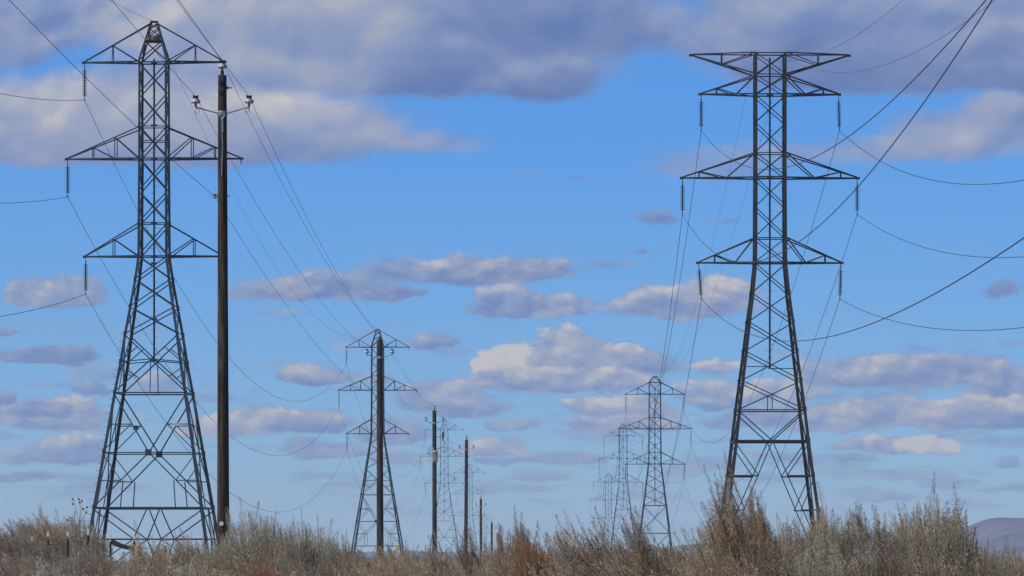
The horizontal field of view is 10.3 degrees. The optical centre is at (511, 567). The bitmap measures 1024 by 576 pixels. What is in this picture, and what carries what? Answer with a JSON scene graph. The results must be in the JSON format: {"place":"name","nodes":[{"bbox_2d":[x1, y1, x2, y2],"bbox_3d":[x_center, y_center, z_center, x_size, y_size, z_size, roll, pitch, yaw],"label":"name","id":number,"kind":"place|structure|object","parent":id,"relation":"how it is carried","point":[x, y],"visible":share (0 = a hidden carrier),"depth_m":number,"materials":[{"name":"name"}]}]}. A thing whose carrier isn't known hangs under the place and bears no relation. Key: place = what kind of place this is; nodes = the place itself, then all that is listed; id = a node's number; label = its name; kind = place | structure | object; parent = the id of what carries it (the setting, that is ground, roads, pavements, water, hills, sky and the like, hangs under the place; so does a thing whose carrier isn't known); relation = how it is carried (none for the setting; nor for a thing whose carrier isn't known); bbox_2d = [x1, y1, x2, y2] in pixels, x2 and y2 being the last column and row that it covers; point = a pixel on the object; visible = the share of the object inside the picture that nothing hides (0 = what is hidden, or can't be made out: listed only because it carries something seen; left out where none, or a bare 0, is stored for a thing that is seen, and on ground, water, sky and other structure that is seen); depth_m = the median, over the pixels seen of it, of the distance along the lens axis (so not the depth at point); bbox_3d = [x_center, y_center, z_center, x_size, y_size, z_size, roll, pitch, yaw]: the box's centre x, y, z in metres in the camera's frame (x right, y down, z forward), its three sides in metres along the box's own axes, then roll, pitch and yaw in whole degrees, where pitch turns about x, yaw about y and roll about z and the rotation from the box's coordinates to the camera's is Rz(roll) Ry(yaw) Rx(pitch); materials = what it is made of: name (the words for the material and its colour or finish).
{"place":"outdoors","nodes":[
{"label":"outdoors","id":0,"kind":"place"},
{"bbox_2d":[51,543,701,564],"bbox_3d":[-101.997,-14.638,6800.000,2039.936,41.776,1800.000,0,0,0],"label":"hills","id":1,"kind":"structure","parent":0,"point":[369,554],"depth_m":6714.24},
{"bbox_2d":[0,0,1023,560],"label":"sky","id":2,"kind":"structure","parent":0,"point":[494,186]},
{"bbox_2d":[792,517,1023,560],"bbox_3d":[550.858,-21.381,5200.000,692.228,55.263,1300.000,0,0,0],"label":"hill","id":3,"kind":"structure","parent":0,"point":[996,531],"depth_m":4929.97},
{"bbox_3d":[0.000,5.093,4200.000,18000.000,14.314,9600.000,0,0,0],"label":"ground","id":4,"kind":"structure","parent":0,"visible":0},
{"bbox_2d":[0,551,16,575],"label":"sagebrush","id":5,"kind":"object","parent":4,"relation":"on","point":[2,572],"visible":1,"depth_m":44.04,"materials":[{"name":"grey plant"}]},
{"bbox_2d":[0,549,48,575],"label":"sagebrush","id":6,"kind":"object","parent":4,"relation":"on","point":[11,572],"visible":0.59,"depth_m":51.83,"materials":[{"name":"grey plant"}]},
{"bbox_2d":[0,542,51,574],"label":"sagebrush","id":7,"kind":"object","parent":4,"relation":"on","point":[17,560],"visible":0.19,"depth_m":61.93,"materials":[{"name":"grey plant"}]},
{"bbox_2d":[0,521,58,566],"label":"sagebrush","id":8,"kind":"object","parent":4,"relation":"on","point":[5,546],"visible":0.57,"depth_m":89.80,"materials":[{"name":"grey plant"}]},
{"bbox_2d":[0,502,76,565],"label":"sagebrush","id":9,"kind":"object","parent":4,"relation":"on","point":[30,529],"visible":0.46,"depth_m":117.84,"materials":[{"name":"grey plant"}]},
{"bbox_2d":[18,562,73,575],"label":"sagebrush","id":10,"kind":"object","parent":4,"relation":"on","point":[42,572],"visible":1,"depth_m":36.99,"materials":[{"name":"grey plant"}]},
{"bbox_2d":[25,548,75,575],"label":"sagebrush","id":11,"kind":"object","parent":4,"relation":"on","point":[43,559],"visible":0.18,"depth_m":61.86,"materials":[{"name":"grey plant"}]},
{"bbox_2d":[27,508,113,562],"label":"sagebrush","id":12,"kind":"object","parent":4,"relation":"on","point":[74,531],"visible":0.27,"depth_m":119.73,"materials":[{"name":"grey plant"}]},
{"bbox_2d":[49,540,120,575],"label":"sagebrush","id":13,"kind":"object","parent":4,"relation":"on","point":[82,566],"visible":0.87,"depth_m":43.94,"materials":[{"name":"grey plant"}]},
{"bbox_2d":[66,498,106,568],"bbox_3d":[-3.892,0.305,51.998,0.375,1.890,0.129,0,0,0],"label":"dry weed","id":14,"kind":"object","parent":4,"relation":"on","point":[79,522],"visible":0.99,"depth_m":52.01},
{"bbox_2d":[31,528,198,564],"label":"wire fence","id":15,"kind":"object","parent":4,"relation":"on","point":[109,545],"visible":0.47,"depth_m":101.01,"materials":[{"name":"metal"}]},
{"bbox_2d":[84,551,166,575],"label":"sagebrush","id":16,"kind":"object","parent":4,"relation":"on","point":[124,569],"visible":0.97,"depth_m":37.05,"materials":[{"name":"grey plant"}]},
{"bbox_2d":[89,538,166,575],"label":"sagebrush","id":17,"kind":"object","parent":4,"relation":"on","point":[128,566],"visible":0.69,"depth_m":43.99,"materials":[{"name":"grey plant"}]},
{"bbox_2d":[129,523,149,568],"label":"sagebrush","id":18,"kind":"object","parent":4,"relation":"on","point":[137,552],"visible":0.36,"depth_m":60.00,"materials":[{"name":"beige plant"}]},
{"bbox_2d":[65,21,243,561],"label":"transmission tower","id":19,"kind":"structure","parent":4,"relation":"on","point":[167,250],"depth_m":332.81,"materials":[{"name":"grey metal"}]},
{"bbox_2d":[0,294,455,537],"bbox_3d":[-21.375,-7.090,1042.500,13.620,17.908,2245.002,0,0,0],"label":"power line","id":20,"kind":"object","parent":19,"relation":"hanging from","point":[167,424],"visible":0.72,"depth_m":394.80,"materials":[{"name":"metal"}]},
{"bbox_2d":[0,93,470,536],"bbox_3d":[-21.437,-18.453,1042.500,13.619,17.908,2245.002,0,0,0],"label":"power line","id":21,"kind":"object","parent":19,"relation":"hanging from","point":[164,260],"visible":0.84,"depth_m":381.31,"materials":[{"name":"metal"}]},
{"bbox_2d":[15,197,455,533],"bbox_3d":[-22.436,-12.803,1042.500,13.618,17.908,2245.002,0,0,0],"label":"power line","id":22,"kind":"object","parent":19,"relation":"hanging from","point":[172,372],"visible":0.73,"depth_m":417.91,"materials":[{"name":"metal"}]},
{"bbox_2d":[126,541,187,575],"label":"sagebrush","id":23,"kind":"object","parent":4,"relation":"on","point":[149,559],"visible":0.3,"depth_m":51.97,"materials":[{"name":"grey plant"}]},
{"bbox_2d":[115,556,198,575],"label":"sagebrush","id":24,"kind":"object","parent":4,"relation":"on","point":[157,564],"visible":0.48,"depth_m":43.95,"materials":[{"name":"grey plant"}]},
{"bbox_2d":[148,535,173,570],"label":"sagebrush","id":25,"kind":"object","parent":4,"relation":"on","point":[159,550],"visible":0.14,"depth_m":60.01,"materials":[{"name":"grey plant"}]},
{"bbox_2d":[158,525,214,574],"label":"sagebrush","id":26,"kind":"object","parent":4,"relation":"on","point":[181,551],"visible":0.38,"depth_m":51.98,"materials":[{"name":"grey plant"}]},
{"bbox_2d":[140,555,238,575],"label":"sagebrush","id":27,"kind":"object","parent":4,"relation":"on","point":[189,572],"visible":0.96,"depth_m":36.95,"materials":[{"name":"grey plant"}]},
{"bbox_2d":[181,529,230,575],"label":"sagebrush","id":28,"kind":"object","parent":4,"relation":"on","point":[204,554],"visible":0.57,"depth_m":45.94,"materials":[{"name":"grey plant"}]},
{"bbox_2d":[191,60,253,553],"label":"utility pole","id":29,"kind":"object","parent":4,"relation":"on","point":[222,419],"visible":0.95,"depth_m":129.90,"materials":[{"name":"wood"}]},
{"bbox_2d":[9,0,478,522],"bbox_3d":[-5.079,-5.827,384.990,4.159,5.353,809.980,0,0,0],"label":"power line","id":30,"kind":"object","parent":29,"relation":"attached to","point":[190,175],"visible":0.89,"depth_m":111.09,"materials":[{"name":"metal"}]},
{"bbox_2d":[113,2,479,516],"bbox_3d":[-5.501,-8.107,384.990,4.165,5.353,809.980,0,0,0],"label":"power line","id":31,"kind":"object","parent":29,"relation":"attached to","point":[249,191],"visible":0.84,"depth_m":151.08,"materials":[{"name":"metal"}]},
{"bbox_2d":[177,1,485,513],"bbox_3d":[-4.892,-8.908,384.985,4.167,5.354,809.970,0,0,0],"label":"power line","id":32,"kind":"object","parent":29,"relation":"attached to","point":[285,189],"visible":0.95,"depth_m":155.73,"materials":[{"name":"metal"}]},
{"bbox_2d":[180,2,486,506],"bbox_3d":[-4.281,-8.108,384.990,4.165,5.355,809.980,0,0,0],"label":"power line","id":33,"kind":"object","parent":29,"relation":"attached to","point":[290,184],"visible":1,"depth_m":147.51,"materials":[{"name":"metal"}]},
{"bbox_2d":[203,549,279,575],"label":"sagebrush","id":34,"kind":"object","parent":4,"relation":"on","point":[238,566],"visible":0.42,"depth_m":43.96,"materials":[{"name":"grey plant"}]},
{"bbox_2d":[207,496,286,575],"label":"sagebrush","id":35,"kind":"object","parent":4,"relation":"on","point":[257,545],"visible":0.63,"depth_m":45.94,"materials":[{"name":"grey plant"}]},
{"bbox_2d":[241,543,279,575],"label":"sagebrush","id":36,"kind":"object","parent":4,"relation":"on","point":[266,570],"visible":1,"depth_m":35.97,"materials":[{"name":"brown plant"}]},
{"bbox_2d":[244,510,293,564],"bbox_3d":[-2.038,0.433,47.987,0.468,1.859,0.468,0,0,-20],"label":"sagebrush","id":37,"kind":"object","parent":4,"relation":"on","point":[273,532],"visible":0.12,"depth_m":47.95,"materials":[{"name":"grey plant"}]},
{"bbox_2d":[219,547,320,575],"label":"sagebrush","id":38,"kind":"object","parent":4,"relation":"on","point":[243,569],"visible":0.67,"depth_m":36.85,"materials":[{"name":"grey plant"}]},
{"bbox_2d":[255,550,328,575],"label":"sagebrush","id":39,"kind":"object","parent":4,"relation":"on","point":[302,570],"visible":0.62,"depth_m":43.96,"materials":[{"name":"grey plant"}]},
{"bbox_2d":[270,510,326,575],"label":"sagebrush","id":40,"kind":"object","parent":4,"relation":"on","point":[306,551],"visible":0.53,"depth_m":46.94,"materials":[{"name":"grey plant"}]},
{"bbox_2d":[295,514,348,574],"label":"sagebrush","id":41,"kind":"object","parent":4,"relation":"on","point":[328,558],"visible":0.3,"depth_m":49.97,"materials":[{"name":"grey plant"}]},
{"bbox_2d":[298,540,381,575],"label":"sagebrush","id":42,"kind":"object","parent":4,"relation":"on","point":[325,571],"visible":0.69,"depth_m":44.02,"materials":[{"name":"grey plant"}]},
{"bbox_2d":[329,530,365,575],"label":"sagebrush","id":43,"kind":"object","parent":4,"relation":"on","point":[342,537],"visible":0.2,"depth_m":51.97,"materials":[{"name":"grey plant"}]},
{"bbox_2d":[321,551,387,575],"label":"sagebrush","id":44,"kind":"object","parent":4,"relation":"on","point":[360,566],"visible":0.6,"depth_m":43.95,"materials":[{"name":"grey plant"}]},
{"bbox_2d":[322,550,398,575],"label":"sagebrush","id":45,"kind":"object","parent":4,"relation":"on","point":[362,569],"visible":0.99,"depth_m":37.01,"materials":[{"name":"grey plant"}]},
{"bbox_2d":[338,329,417,560],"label":"transmission tower","id":46,"kind":"structure","parent":4,"relation":"on","point":[369,487],"depth_m":746.54,"materials":[{"name":"grey metal"}]},
{"bbox_2d":[365,332,394,558],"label":"utility pole","id":47,"kind":"object","parent":4,"relation":"on","point":[379,358],"visible":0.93,"depth_m":274.87,"materials":[{"name":"wood"}]},
{"bbox_2d":[364,528,408,575],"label":"sagebrush","id":48,"kind":"object","parent":4,"relation":"on","point":[394,567],"visible":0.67,"depth_m":47.94,"materials":[{"name":"grey plant"}]},
{"bbox_2d":[348,541,436,575],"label":"sagebrush","id":49,"kind":"object","parent":4,"relation":"on","point":[376,563],"visible":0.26,"depth_m":51.89,"materials":[{"name":"grey plant"}]},
{"bbox_2d":[355,539,454,575],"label":"sagebrush","id":50,"kind":"object","parent":4,"relation":"on","point":[410,569],"visible":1,"depth_m":37.03,"materials":[{"name":"grey plant"}]},
{"bbox_2d":[398,555,458,575],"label":"sagebrush","id":51,"kind":"object","parent":4,"relation":"on","point":[420,570],"visible":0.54,"depth_m":44.05,"materials":[{"name":"grey plant"}]},
{"bbox_2d":[424,406,444,557],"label":"utility pole","id":52,"kind":"object","parent":4,"relation":"on","point":[434,480],"visible":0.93,"depth_m":399.87,"materials":[{"name":"wood"}]},
{"bbox_2d":[421,531,457,574],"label":"sagebrush","id":53,"kind":"object","parent":4,"relation":"on","point":[434,560],"visible":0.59,"depth_m":52.06,"materials":[{"name":"beige plant"}]},
{"bbox_2d":[420,420,468,554],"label":"transmission tower","id":54,"kind":"structure","parent":4,"relation":"on","point":[440,456],"depth_m":1209.29,"materials":[{"name":"grey metal"}]},
{"bbox_2d":[435,520,486,575],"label":"sagebrush","id":55,"kind":"object","parent":4,"relation":"on","point":[466,558],"visible":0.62,"depth_m":49.89,"materials":[{"name":"grey plant"}]},
{"bbox_2d":[458,436,474,551],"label":"utility pole","id":56,"kind":"object","parent":4,"relation":"on","point":[466,449],"visible":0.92,"depth_m":494.88,"materials":[{"name":"wood"}]},
{"bbox_2d":[453,464,488,550],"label":"transmission tower","id":57,"kind":"structure","parent":4,"relation":"on","point":[472,515],"depth_m":1517.53,"materials":[{"name":"grey metal"}]},
{"bbox_2d":[434,557,514,575],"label":"sagebrush","id":58,"kind":"object","parent":4,"relation":"on","point":[464,573],"visible":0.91,"depth_m":43.93,"materials":[{"name":"grey plant"}]},
{"bbox_2d":[474,522,511,574],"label":"sagebrush","id":59,"kind":"object","parent":4,"relation":"on","point":[500,552],"visible":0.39,"depth_m":46.95,"materials":[{"name":"grey plant"}]},
{"bbox_2d":[456,534,560,575],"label":"sagebrush","id":60,"kind":"object","parent":4,"relation":"on","point":[496,568],"visible":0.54,"depth_m":43.96,"materials":[{"name":"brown plant"}]},
{"bbox_2d":[497,506,534,573],"bbox_3d":[0.078,0.417,45.999,0.411,1.878,0.422,0,0,-11],"label":"sagebrush","id":61,"kind":"object","parent":4,"relation":"on","point":[517,535],"visible":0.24,"depth_m":45.98,"materials":[{"name":"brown plant"}]},
{"bbox_2d":[500,521,556,575],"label":"sagebrush","id":62,"kind":"object","parent":4,"relation":"on","point":[529,559],"visible":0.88,"depth_m":39.94,"materials":[{"name":"brown plant"}]},
{"bbox_2d":[506,561,590,575],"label":"sagebrush","id":63,"kind":"object","parent":4,"relation":"on","point":[551,574],"visible":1,"depth_m":36.95,"materials":[{"name":"grey plant"}]},
{"bbox_2d":[525,510,611,575],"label":"sagebrush","id":64,"kind":"object","parent":4,"relation":"on","point":[568,544],"visible":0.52,"depth_m":45.08,"materials":[{"name":"grey plant"}]},
{"bbox_2d":[536,543,600,575],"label":"sagebrush","id":65,"kind":"object","parent":4,"relation":"on","point":[565,566],"visible":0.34,"depth_m":43.89,"materials":[{"name":"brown plant"}]},
{"bbox_2d":[550,537,622,575],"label":"sagebrush","id":66,"kind":"object","parent":4,"relation":"on","point":[602,570],"visible":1,"depth_m":37.01,"materials":[{"name":"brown plant"}]},
{"bbox_2d":[576,506,621,572],"bbox_3d":[0.752,0.420,47.994,0.887,1.892,0.704,0,0,10],"label":"sagebrush","id":67,"kind":"object","parent":4,"relation":"on","point":[599,547],"visible":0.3,"depth_m":47.97,"materials":[{"name":"grey plant"}]},
{"bbox_2d":[590,473,626,548],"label":"transmission tower","id":68,"kind":"structure","parent":4,"relation":"on","point":[608,503],"depth_m":1579.56,"materials":[{"name":"grey metal"}]},
{"bbox_2d":[599,424,647,545],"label":"transmission tower","id":69,"kind":"structure","parent":4,"relation":"on","point":[619,451],"depth_m":1219.53,"materials":[{"name":"grey metal"}]},
{"bbox_2d":[596,506,674,575],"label":"sagebrush","id":70,"kind":"object","parent":4,"relation":"on","point":[643,550],"visible":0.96,"depth_m":44.04,"materials":[{"name":"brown plant"}]},
{"bbox_2d":[605,548,671,575],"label":"sagebrush","id":71,"kind":"object","parent":4,"relation":"on","point":[637,570],"visible":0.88,"depth_m":43.88,"materials":[{"name":"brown plant"}]},
{"bbox_2d":[618,376,691,557],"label":"transmission tower","id":72,"kind":"structure","parent":4,"relation":"on","point":[659,464],"depth_m":809.52,"materials":[{"name":"grey metal"}]},
{"bbox_2d":[652,528,703,575],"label":"sagebrush","id":73,"kind":"object","parent":4,"relation":"on","point":[679,557],"visible":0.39,"depth_m":44.06,"materials":[{"name":"grey plant"}]},
{"bbox_2d":[677,498,723,575],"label":"sagebrush","id":74,"kind":"object","parent":4,"relation":"on","point":[703,532],"visible":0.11,"depth_m":41.01,"materials":[{"name":"brown plant"}]},
{"bbox_2d":[657,543,757,575],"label":"sagebrush","id":75,"kind":"object","parent":4,"relation":"on","point":[721,572],"visible":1,"depth_m":36.89,"materials":[{"name":"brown plant"}]},
{"bbox_2d":[667,451,777,575],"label":"sagebrush","id":76,"kind":"object","parent":4,"relation":"on","point":[732,535],"visible":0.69,"depth_m":40.04,"materials":[{"name":"brown plant"}]},
{"bbox_2d":[713,545,754,575],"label":"sagebrush","id":77,"kind":"object","parent":4,"relation":"on","point":[734,564],"visible":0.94,"depth_m":37.05,"materials":[{"name":"grey plant"}]},
{"bbox_2d":[737,486,758,539],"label":"sagebrush","id":78,"kind":"object","parent":4,"relation":"on","point":[752,502],"visible":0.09,"depth_m":41.96,"materials":[{"name":"brown plant"}]},
{"bbox_2d":[736,499,769,571],"bbox_3d":[1.727,0.427,41.020,0.481,1.878,0.360,0,0,19],"label":"sagebrush","id":79,"kind":"object","parent":4,"relation":"on","point":[749,522],"visible":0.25,"depth_m":41.02,"materials":[{"name":"brown plant"}]},
{"bbox_2d":[737,533,796,575],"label":"sagebrush","id":80,"kind":"object","parent":4,"relation":"on","point":[783,571],"visible":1,"depth_m":37.01,"materials":[{"name":"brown plant"}]},
{"bbox_2d":[744,489,791,575],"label":"sagebrush","id":81,"kind":"object","parent":4,"relation":"on","point":[760,525],"visible":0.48,"depth_m":40.97,"materials":[{"name":"brown plant"}]},
{"bbox_2d":[680,52,859,535],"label":"transmission tower","id":82,"kind":"structure","parent":4,"relation":"on","point":[784,262],"depth_m":339.73,"materials":[{"name":"metal"}]},
{"bbox_2d":[590,0,992,521],"bbox_3d":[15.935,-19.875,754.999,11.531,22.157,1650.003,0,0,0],"label":"power line","id":83,"kind":"object","parent":82,"relation":"hanging from","point":[825,219],"visible":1,"depth_m":177.83,"materials":[{"name":"metal"}]},
{"bbox_2d":[598,0,985,498],"bbox_3d":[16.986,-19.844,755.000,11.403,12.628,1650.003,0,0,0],"label":"power line","id":84,"kind":"object","parent":82,"relation":"hanging from","point":[800,163],"visible":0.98,"depth_m":211.09,"materials":[{"name":"metal"}]},
{"bbox_2d":[609,0,994,473],"bbox_3d":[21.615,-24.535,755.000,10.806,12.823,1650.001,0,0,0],"label":"shield wire","id":85,"kind":"object","parent":82,"relation":"attached to","point":[766,119],"visible":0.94,"depth_m":295.12,"materials":[{"name":"metal"}]},
{"bbox_2d":[594,237,1023,534],"bbox_3d":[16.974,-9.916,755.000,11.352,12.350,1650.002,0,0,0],"label":"power line","id":86,"kind":"object","parent":82,"relation":"hanging from","point":[829,336],"visible":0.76,"depth_m":191.48,"materials":[{"name":"metal"}]},
{"bbox_2d":[627,214,1017,516],"bbox_3d":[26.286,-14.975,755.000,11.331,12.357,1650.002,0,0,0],"label":"power line","id":87,"kind":"object","parent":82,"relation":"hanging from","point":[822,317],"visible":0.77,"depth_m":353.85,"materials":[{"name":"metal"}]},
{"bbox_2d":[626,131,1023,500],"bbox_3d":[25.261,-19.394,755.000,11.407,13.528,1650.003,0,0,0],"label":"power line","id":88,"kind":"object","parent":82,"relation":"hanging from","point":[811,229],"visible":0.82,"depth_m":343.68,"materials":[{"name":"metal"}]},
{"bbox_2d":[638,299,1023,537],"bbox_3d":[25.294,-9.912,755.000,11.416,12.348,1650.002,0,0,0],"label":"power line","id":89,"kind":"object","parent":82,"relation":"hanging from","point":[820,356],"visible":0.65,"depth_m":328.25,"materials":[{"name":"metal"}]},
{"bbox_2d":[765,512,816,575],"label":"sagebrush","id":90,"kind":"object","parent":4,"relation":"on","point":[794,547],"visible":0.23,"depth_m":43.92,"materials":[{"name":"grey plant"}]},
{"bbox_2d":[810,482,838,567],"bbox_3d":[2.322,0.356,42.004,0.476,2.002,0.410,0,0,-14],"label":"sagebrush","id":91,"kind":"object","parent":4,"relation":"on","point":[820,524],"visible":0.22,"depth_m":42.00,"materials":[{"name":"brown plant"}]},
{"bbox_2d":[788,510,873,575],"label":"sagebrush","id":92,"kind":"object","parent":4,"relation":"on","point":[833,534],"visible":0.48,"depth_m":38.95,"materials":[{"name":"grey plant"}]},
{"bbox_2d":[844,502,870,548],"bbox_3d":[2.581,0.429,41.992,0.438,1.872,0.401,0,0,0],"label":"sagebrush","id":93,"kind":"object","parent":4,"relation":"on","point":[859,522],"visible":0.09,"depth_m":41.98,"materials":[{"name":"brown plant"}]},
{"bbox_2d":[799,538,920,575],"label":"sagebrush","id":94,"kind":"object","parent":4,"relation":"on","point":[840,568],"visible":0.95,"depth_m":36.90,"materials":[{"name":"grey plant"}]},
{"bbox_2d":[823,504,922,575],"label":"sagebrush","id":95,"kind":"object","parent":4,"relation":"on","point":[877,540],"visible":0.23,"depth_m":38.89,"materials":[{"name":"grey plant"}]},
{"bbox_2d":[807,530,965,575],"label":"sagebrush","id":96,"kind":"object","parent":4,"relation":"on","point":[903,567],"visible":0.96,"depth_m":36.80,"materials":[{"name":"grey plant"}]},
{"bbox_2d":[872,511,949,575],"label":"sagebrush","id":97,"kind":"object","parent":4,"relation":"on","point":[918,539],"visible":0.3,"depth_m":39.91,"materials":[{"name":"grey plant"}]},
{"bbox_2d":[894,474,955,567],"bbox_3d":[3.066,0.330,42.004,0.531,2.104,0.523,0,0,15],"label":"sagebrush","id":98,"kind":"object","parent":4,"relation":"on","point":[924,524],"visible":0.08,"depth_m":42.01,"materials":[{"name":"grey plant"}]},
{"bbox_2d":[898,493,984,575],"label":"sagebrush","id":99,"kind":"object","parent":4,"relation":"on","point":[962,556],"visible":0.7,"depth_m":39.94,"materials":[{"name":"grey plant"}]},
{"bbox_2d":[934,501,984,575],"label":"sagebrush","id":100,"kind":"object","parent":4,"relation":"on","point":[962,534],"visible":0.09,"depth_m":41.98,"materials":[{"name":"grey plant"}]},
{"bbox_2d":[975,534,1003,575],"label":"sagebrush","id":101,"kind":"object","parent":4,"relation":"on","point":[989,564],"visible":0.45,"depth_m":42.97,"materials":[{"name":"grey plant"}]},
{"bbox_2d":[979,537,1021,574],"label":"sagebrush","id":102,"kind":"object","parent":4,"relation":"on","point":[1002,560],"visible":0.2,"depth_m":44.08,"materials":[{"name":"grey plant"}]},
{"bbox_2d":[991,552,1023,575],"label":"sagebrush","id":103,"kind":"object","parent":4,"relation":"on","point":[1007,572],"visible":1,"depth_m":37.06,"materials":[{"name":"grey plant"}]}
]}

